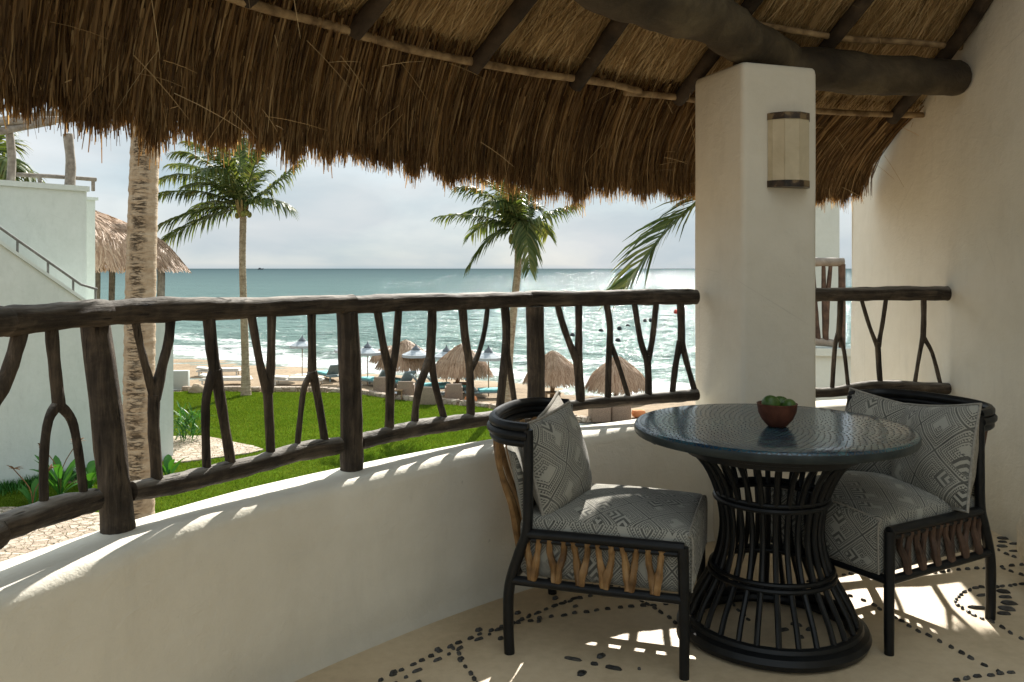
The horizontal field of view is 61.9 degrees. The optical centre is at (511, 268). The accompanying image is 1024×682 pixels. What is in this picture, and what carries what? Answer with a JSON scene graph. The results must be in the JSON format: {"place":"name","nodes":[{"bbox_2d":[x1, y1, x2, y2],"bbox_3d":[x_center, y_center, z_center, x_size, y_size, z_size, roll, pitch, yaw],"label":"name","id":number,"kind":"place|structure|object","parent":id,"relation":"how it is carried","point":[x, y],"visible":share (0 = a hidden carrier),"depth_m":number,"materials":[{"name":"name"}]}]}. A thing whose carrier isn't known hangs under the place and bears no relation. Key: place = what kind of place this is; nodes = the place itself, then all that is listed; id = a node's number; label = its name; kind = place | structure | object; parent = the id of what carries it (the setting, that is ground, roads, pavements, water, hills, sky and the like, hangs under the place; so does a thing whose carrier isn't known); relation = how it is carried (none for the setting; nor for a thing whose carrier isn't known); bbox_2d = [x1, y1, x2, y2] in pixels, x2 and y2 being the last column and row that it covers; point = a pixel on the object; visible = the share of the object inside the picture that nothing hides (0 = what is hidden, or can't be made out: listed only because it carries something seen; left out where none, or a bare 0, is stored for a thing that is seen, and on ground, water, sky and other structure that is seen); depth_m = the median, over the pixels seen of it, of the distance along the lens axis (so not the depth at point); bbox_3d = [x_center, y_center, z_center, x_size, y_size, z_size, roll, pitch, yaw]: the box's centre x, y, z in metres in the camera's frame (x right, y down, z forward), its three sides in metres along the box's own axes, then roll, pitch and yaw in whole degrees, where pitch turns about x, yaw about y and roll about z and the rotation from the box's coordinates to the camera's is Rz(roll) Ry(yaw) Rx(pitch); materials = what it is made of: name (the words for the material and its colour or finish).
{"place":"outdoors","nodes":[
{"label":"outdoors","id":0,"kind":"place"},
{"bbox_2d":[0,507,99,561],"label":"stone path","id":1,"kind":"structure","parent":0,"point":[73,527],"depth_m":17.72,"materials":[{"name":"beige stone"}]},
{"bbox_2d":[172,436,263,462],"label":"stone path","id":2,"kind":"structure","parent":0,"point":[194,449],"depth_m":26.04,"materials":[{"name":"white stone"}]},
{"bbox_2d":[0,390,492,559],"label":"lawn","id":3,"kind":"structure","parent":0,"point":[284,467],"depth_m":28.26,"materials":[{"name":"green plant"}]},
{"bbox_2d":[7,464,55,503],"bbox_3d":[-11.211,5.086,19.934,1.193,1.034,0.512,0,0,0],"label":"broadleaf plant","id":4,"kind":"object","parent":3,"relation":"on","point":[31,496],"visible":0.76,"depth_m":19.98,"materials":[{"name":"green plant"}]},
{"bbox_2d":[0,465,96,495],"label":"ground cover","id":5,"kind":"object","parent":3,"relation":"on","point":[12,485],"visible":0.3,"depth_m":21.54,"materials":[{"name":"green plant"}]},
{"bbox_2d":[29,437,85,494],"bbox_3d":[-10.979,4.848,20.605,1.291,1.506,0.986,0,0,0],"label":"broadleaf plant","id":6,"kind":"object","parent":3,"relation":"on","point":[56,474],"visible":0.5,"depth_m":20.62,"materials":[{"name":"green plant"}]},
{"bbox_2d":[74,460,96,488],"bbox_3d":[-10.692,5.232,21.530,0.776,0.739,0.697,0,0,19],"label":"broadleaf plant","id":7,"kind":"object","parent":3,"relation":"on","point":[90,472],"visible":0.46,"depth_m":21.50,"materials":[{"name":"green plant"}]},
{"bbox_2d":[162,454,185,474],"bbox_3d":[-8.953,5.215,22.309,0.915,0.772,0.804,0,0,29],"label":"broadleaf plant","id":8,"kind":"object","parent":3,"relation":"on","point":[168,461],"visible":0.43,"depth_m":22.49,"materials":[{"name":"green plant"}]},
{"bbox_2d":[173,401,212,441],"bbox_3d":[-10.477,4.909,27.365,1.928,1.368,1.972,0,0,-31],"label":"spiky bush","id":9,"kind":"object","parent":3,"relation":"on","point":[191,418],"visible":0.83,"depth_m":27.38,"materials":[{"name":"green plant"}]},
{"bbox_2d":[373,377,385,392],"bbox_3d":[-5.848,5.214,38.346,0.740,0.760,0.685,0,0,-6],"label":"wicker armchair","id":10,"kind":"object","parent":3,"relation":"on","point":[379,384],"visible":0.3,"depth_m":38.00,"materials":[{"name":"beige wicker"}]},
{"bbox_2d":[420,387,436,404],"bbox_3d":[-3.399,5.214,35.133,0.740,0.760,0.685,0,0,9],"label":"wicker armchair","id":11,"kind":"object","parent":3,"relation":"on","point":[427,396],"visible":0.5,"depth_m":34.79,"materials":[{"name":"beige wicker"}]},
{"bbox_2d":[68,359,694,483],"bbox_3d":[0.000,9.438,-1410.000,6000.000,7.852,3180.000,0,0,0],"label":"beach","id":12,"kind":"structure","parent":0,"point":[521,391],"depth_m":41.49,"materials":[{"name":"beige sand"}]},
{"bbox_2d":[0,126,44,182],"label":"coconut palm","id":13,"kind":"object","parent":12,"relation":"on","point":[20,166],"visible":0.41,"depth_m":30.62,"materials":[{"name":"green plant"}]},
{"bbox_2d":[0,180,172,485],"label":"white building","id":14,"kind":"structure","parent":12,"relation":"on","point":[47,243],"depth_m":22.92,"materials":[{"name":"paint"}]},
{"bbox_2d":[0,110,96,190],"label":"rooftop pergola","id":15,"kind":"object","parent":14,"relation":"on","point":[70,177],"visible":0.73,"depth_m":23.87,"materials":[{"name":"grey wood"}]},
{"bbox_2d":[95,210,191,300],"bbox_3d":[-15.969,-0.476,31.503,7.717,3.668,7.722,0,0,0],"label":"thatched hut","id":16,"kind":"object","parent":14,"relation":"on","point":[110,241],"visible":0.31,"depth_m":30.19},
{"bbox_2d":[122,128,158,519],"bbox_3d":[-4.641,-1.453,11.464,7.248,14.231,5.273,0,0,43],"label":"coconut palm","id":17,"kind":"object","parent":12,"relation":"on","point":[141,250],"visible":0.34,"depth_m":10.64,"materials":[{"name":"brown plant"}]},
{"bbox_2d":[173,370,189,388],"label":"garden wall","id":18,"kind":"structure","parent":12,"relation":"on","point":[181,378],"depth_m":39.53,"materials":[{"name":"white paint"}]},
{"bbox_2d":[188,384,203,392],"bbox_3d":[-14.113,5.512,38.353,0.775,0.659,0.761,0,0,-42],"label":"boulder","id":19,"kind":"object","parent":12,"relation":"on","point":[196,388],"visible":0.52,"depth_m":38.12,"materials":[{"name":"beige stone"}]},
{"bbox_2d":[196,366,240,375],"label":"sun lounger","id":20,"kind":"object","parent":12,"relation":"on","point":[202,369],"visible":0.66,"depth_m":44.51,"materials":[{"name":"white plastic"}]},
{"bbox_2d":[199,373,252,384],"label":"sun lounger","id":21,"kind":"object","parent":12,"relation":"on","point":[231,378],"visible":0.55,"depth_m":40.89,"materials":[{"name":"white plastic"}]},
{"bbox_2d":[157,136,303,395],"bbox_3d":[-13.272,-0.297,38.145,7.848,11.903,5.253,0,0,35],"label":"coconut palm","id":22,"kind":"object","parent":12,"relation":"on","point":[235,188],"visible":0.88,"depth_m":37.60,"materials":[{"name":"green plant"}]},
{"bbox_2d":[289,335,307,375],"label":"beach umbrella","id":23,"kind":"object","parent":12,"relation":"on","point":[301,343],"visible":0.81,"depth_m":43.53,"materials":[{"name":"fabric"}]},
{"bbox_2d":[274,375,324,384],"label":"sun lounger","id":24,"kind":"object","parent":12,"relation":"on","point":[278,378],"visible":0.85,"depth_m":40.88,"materials":[{"name":"white plastic"}]},
{"bbox_2d":[317,364,338,381],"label":"sun lounger","id":25,"kind":"object","parent":12,"relation":"on","point":[331,372],"visible":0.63,"depth_m":42.43,"materials":[{"name":"teal fabric"}]},
{"bbox_2d":[361,341,380,384],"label":"beach umbrella","id":26,"kind":"object","parent":12,"relation":"on","point":[367,350],"visible":0.88,"depth_m":40.63,"materials":[{"name":"fabric"}]},
{"bbox_2d":[361,370,384,383],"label":"sun lounger","id":27,"kind":"object","parent":12,"relation":"on","point":[369,379],"visible":0.27,"depth_m":40.51,"materials":[{"name":"teal fabric"}]},
{"bbox_2d":[369,345,391,363],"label":"beach palapa","id":28,"kind":"structure","parent":12,"relation":"on","point":[375,359],"depth_m":42.89,"materials":[{"name":"beige wicker"}]},
{"bbox_2d":[182,386,590,422],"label":"stone kerb","id":29,"kind":"structure","parent":12,"relation":"on","point":[580,418],"depth_m":37.41,"materials":[{"name":"beige stone"}]},
{"bbox_2d":[395,388,402,399],"bbox_3d":[-4.986,5.379,36.483,0.620,0.430,0.550,0,0,-6],"label":"side table","id":30,"kind":"object","parent":12,"relation":"on","point":[397,390],"visible":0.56,"depth_m":36.26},
{"bbox_2d":[374,339,425,372],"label":"beach palapa","id":31,"kind":"structure","parent":12,"relation":"on","point":[406,364],"depth_m":40.15,"materials":[{"name":"beige wicker"}]},
{"bbox_2d":[395,371,415,384],"bbox_3d":[-5.293,5.175,40.196,0.660,0.842,1.900,0,0,-42],"label":"sun lounger","id":32,"kind":"object","parent":12,"relation":"on","point":[406,376],"visible":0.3,"depth_m":39.64,"materials":[{"name":"teal fabric"}]},
{"bbox_2d":[397,381,414,395],"bbox_3d":[-4.579,5.214,36.871,0.740,0.760,0.685,0,0,-3],"label":"wicker armchair","id":33,"kind":"object","parent":12,"relation":"on","point":[408,387],"visible":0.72,"depth_m":36.53,"materials":[{"name":"beige wicker"}]},
{"bbox_2d":[402,344,425,384],"bbox_3d":[-4.522,4.562,40.196,1.279,2.075,1.279,0,0,23],"label":"beach umbrella","id":34,"kind":"object","parent":12,"relation":"on","point":[415,352],"visible":0.89,"depth_m":39.85,"materials":[{"name":"fabric"}]},
{"bbox_2d":[410,373,450,386],"bbox_3d":[-3.686,5.182,38.802,1.900,0.829,0.660,0,0,-14],"label":"sun lounger","id":35,"kind":"object","parent":12,"relation":"on","point":[415,379],"visible":0.43,"depth_m":38.50,"materials":[{"name":"teal fabric"}]},
{"bbox_2d":[435,345,449,381],"bbox_3d":[-3.045,4.574,39.721,1.279,2.053,1.279,0,0,2],"label":"beach umbrella","id":36,"kind":"object","parent":12,"relation":"on","point":[445,350],"visible":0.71,"depth_m":39.47,"materials":[{"name":"fabric"}]},
{"bbox_2d":[425,376,465,391],"bbox_3d":[-2.941,5.189,38.359,1.900,0.815,0.660,0,0,-11],"label":"sun lounger","id":37,"kind":"object","parent":12,"relation":"on","point":[441,386],"visible":0.18,"depth_m":38.06,"materials":[{"name":"teal fabric"}]},
{"bbox_2d":[445,384,462,399],"bbox_3d":[-2.465,5.214,36.078,0.740,0.760,0.685,0,0,-6],"label":"wicker armchair","id":38,"kind":"object","parent":12,"relation":"on","point":[453,391],"visible":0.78,"depth_m":35.74,"materials":[{"name":"beige wicker"}]},
{"bbox_2d":[436,343,492,382],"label":"beach palapa","id":39,"kind":"structure","parent":12,"relation":"on","point":[450,363],"depth_m":37.68,"materials":[{"name":"beige wicker"}]},
{"bbox_2d":[464,378,497,393],"bbox_3d":[-1.113,5.175,37.087,1.900,0.842,0.660,0,0,-11],"label":"sun lounger","id":40,"kind":"object","parent":12,"relation":"on","point":[485,390],"visible":0.41,"depth_m":36.81,"materials":[{"name":"teal fabric"}]},
{"bbox_2d":[479,345,500,396],"bbox_3d":[-1.026,4.476,37.293,1.279,2.248,1.279,0,0,-27],"label":"beach umbrella","id":41,"kind":"object","parent":12,"relation":"on","point":[488,354],"visible":0.91,"depth_m":36.94,"materials":[{"name":"fabric"}]},
{"bbox_2d":[431,177,583,402],"bbox_3d":[-0.216,0.843,34.775,6.339,9.619,4.691,0,0,0],"label":"coconut palm","id":42,"kind":"object","parent":12,"relation":"on","point":[514,215],"visible":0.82,"depth_m":34.05,"materials":[{"name":"green plant"}]},
{"bbox_2d":[545,391,560,396],"bbox_3d":[1.696,5.379,35.706,0.620,0.430,0.550,0,0,-6],"label":"side table","id":43,"kind":"object","parent":12,"relation":"on","point":[549,392],"visible":0.53,"depth_m":35.53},
{"bbox_2d":[522,350,584,397],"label":"beach palapa","id":44,"kind":"structure","parent":12,"relation":"on","point":[559,369],"depth_m":35.62,"materials":[{"name":"beige wicker"}]},
{"bbox_2d":[588,407,610,421],"bbox_3d":[3.216,5.214,31.356,0.740,0.760,0.685,0,0,-6],"label":"wicker armchair","id":45,"kind":"object","parent":12,"relation":"on","point":[600,415],"visible":0.59,"depth_m":31.02,"materials":[{"name":"beige wicker"}]},
{"bbox_2d":[585,356,644,395],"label":"beach palapa","id":46,"kind":"structure","parent":12,"relation":"on","point":[634,378],"depth_m":35.84,"materials":[{"name":"beige wicker"}]},
{"bbox_2d":[611,406,630,420],"bbox_3d":[4.017,5.214,31.503,0.740,0.760,0.685,0,0,6],"label":"wicker armchair","id":47,"kind":"object","parent":12,"relation":"on","point":[622,413],"visible":0.53,"depth_m":31.16,"materials":[{"name":"beige wicker"}]},
{"bbox_2d":[599,195,694,310],"bbox_3d":[2.513,1.185,12.568,3.806,8.930,3.425,0,0,-41],"label":"coconut palm","id":48,"kind":"object","parent":12,"relation":"on","point":[667,223],"visible":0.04,"depth_m":11.63,"materials":[{"name":"green plant"}]},
{"bbox_2d":[0,102,851,268],"label":"sky","id":49,"kind":"structure","parent":0,"point":[356,218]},
{"bbox_2d":[100,269,851,425],"bbox_3d":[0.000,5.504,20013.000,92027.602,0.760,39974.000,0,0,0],"label":"sea","id":50,"kind":"structure","parent":0,"point":[189,342],"depth_m":94.17,"materials":[{"name":"teal liquid"}]},
{"bbox_2d":[631,409,645,417],"bbox_3d":[4.742,5.424,31.966,0.500,0.300,0.420,0,0,-6],"label":"outdoor pillow","id":51,"kind":"object","parent":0,"point":[636,413],"visible":0.78,"depth_m":31.79,"materials":[{"name":"orange fabric"}]},
{"bbox_2d":[294,530,1023,681],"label":"terrace floor","id":52,"kind":"structure","parent":0,"point":[945,630],"depth_m":3.09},
{"bbox_2d":[0,399,846,681],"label":"parapet wall","id":53,"kind":"structure","parent":52,"relation":"on","point":[293,579],"depth_m":2.78,"materials":[{"name":"beige paint"}]},
{"bbox_2d":[0,289,699,549],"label":"branch railing","id":54,"kind":"object","parent":53,"relation":"on","point":[114,495],"visible":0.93,"depth_m":2.83,"materials":[{"name":"brown wood"}]},
{"bbox_2d":[815,286,951,397],"bbox_3d":[1.978,0.401,4.663,0.971,0.610,0.083,0,0,-14],"label":"branch railing","id":55,"kind":"object","parent":53,"relation":"on","point":[885,294],"visible":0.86,"depth_m":4.66,"materials":[{"name":"brown wood"}]},
{"bbox_2d":[487,397,707,680],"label":"rattan chair","id":56,"kind":"object","parent":52,"relation":"on","point":[628,538],"visible":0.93,"depth_m":2.94,"materials":[{"name":"grey fabric"}]},
{"bbox_2d":[537,391,563,417],"bbox_3d":[0.181,0.695,3.326,0.141,0.352,0.382,-12,4,15],"label":"throw pillow","id":57,"kind":"object","parent":56,"relation":"on","point":[555,402],"visible":0.13,"depth_m":3.35,"materials":[{"name":"beige fabric"}]},
{"bbox_2d":[522,401,592,515],"bbox_3d":[0.169,0.710,3.157,0.180,0.362,0.382,-17,-3,33],"label":"throw pillow","id":58,"kind":"object","parent":56,"relation":"on","point":[562,475],"visible":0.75,"depth_m":3.06,"materials":[{"name":"fabric"}]},
{"bbox_2d":[695,62,815,554],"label":"plaster column","id":59,"kind":"structure","parent":52,"relation":"on","point":[754,287],"depth_m":4.09,"materials":[{"name":"white paint"}]},
{"bbox_2d":[0,0,992,217],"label":"thatched roof","id":60,"kind":"structure","parent":59,"relation":"on","point":[578,101],"depth_m":3.75,"materials":[{"name":"brown plant"}]},
{"bbox_2d":[767,111,809,188],"bbox_3d":[1.331,-0.559,4.034,0.226,0.350,0.096,0,0,-19],"label":"wall lamp","id":61,"kind":"object","parent":59,"relation":"attached to","point":[788,149],"visible":1,"depth_m":4.00,"materials":[{"name":"beige fabric"}]},
{"bbox_2d":[634,404,921,672],"bbox_3d":[0.957,0.959,3.150,1.002,0.768,1.002,0,0,0],"label":"round table","id":62,"kind":"object","parent":52,"relation":"on","point":[833,446],"visible":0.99,"depth_m":2.97,"materials":[{"name":"black wicker"}]},
{"bbox_2d":[756,401,797,427],"bbox_3d":[0.966,0.532,3.110,0.145,0.085,0.145,0,0,0],"label":"clay bowl","id":63,"kind":"object","parent":62,"relation":"on","point":[777,416],"visible":0.9,"depth_m":3.06,"materials":[{"name":"brown ceramic"}]},
{"bbox_2d":[761,395,780,405],"bbox_3d":[0.940,0.491,3.096,0.072,0.062,0.064,15,22,-27],"label":"lime","id":64,"kind":"object","parent":63,"relation":"in","point":[772,400],"visible":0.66,"depth_m":3.07,"materials":[{"name":"green food"}]},
{"bbox_2d":[777,396,786,402],"bbox_3d":[0.984,0.497,3.130,0.067,0.058,0.060,-2,-24,29],"label":"lime","id":65,"kind":"object","parent":63,"relation":"in","point":[781,398],"visible":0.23,"depth_m":3.11,"materials":[{"name":"green food"}]},
{"bbox_2d":[781,399,796,405],"bbox_3d":[1.002,0.501,3.090,0.056,0.058,0.065,40,25,11],"label":"lime","id":66,"kind":"object","parent":63,"relation":"in","point":[788,402],"visible":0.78,"depth_m":3.07,"materials":[{"name":"green food"}]},
{"bbox_2d":[759,389,997,656],"bbox_3d":[1.479,0.936,3.400,0.773,0.824,0.623,0,0,-30],"label":"rattan chair","id":67,"kind":"object","parent":52,"relation":"on","point":[877,525],"visible":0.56,"depth_m":3.13,"materials":[{"name":"grey fabric"}]},
{"bbox_2d":[845,387,906,474],"bbox_3d":[1.570,0.730,3.599,0.200,0.372,0.412,19,-4,-41],"label":"throw pillow","id":68,"kind":"object","parent":67,"relation":"on","point":[862,402],"visible":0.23,"depth_m":3.59,"materials":[{"name":"fabric"}]},
{"bbox_2d":[891,403,981,512],"bbox_3d":[1.655,0.730,3.353,0.219,0.412,0.412,18,-13,-13],"label":"throw pillow","id":69,"kind":"object","parent":67,"relation":"on","point":[941,462],"visible":0.69,"depth_m":3.22,"materials":[{"name":"fabric"}]},
{"bbox_2d":[1017,512,1023,562],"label":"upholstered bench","id":70,"kind":"object","parent":52,"relation":"on","point":[1020,536],"visible":1,"depth_m":3.54,"materials":[{"name":"beige fabric"}]},
{"bbox_2d":[815,198,850,400],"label":"neighbour balcony","id":71,"kind":"structure","parent":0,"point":[830,268],"depth_m":9.08,"materials":[{"name":"white paint"}]},
{"bbox_2d":[851,0,1023,541],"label":"side wall","id":72,"kind":"structure","parent":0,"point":[949,212],"depth_m":4.58,"materials":[{"name":"beige paint"}]}
]}

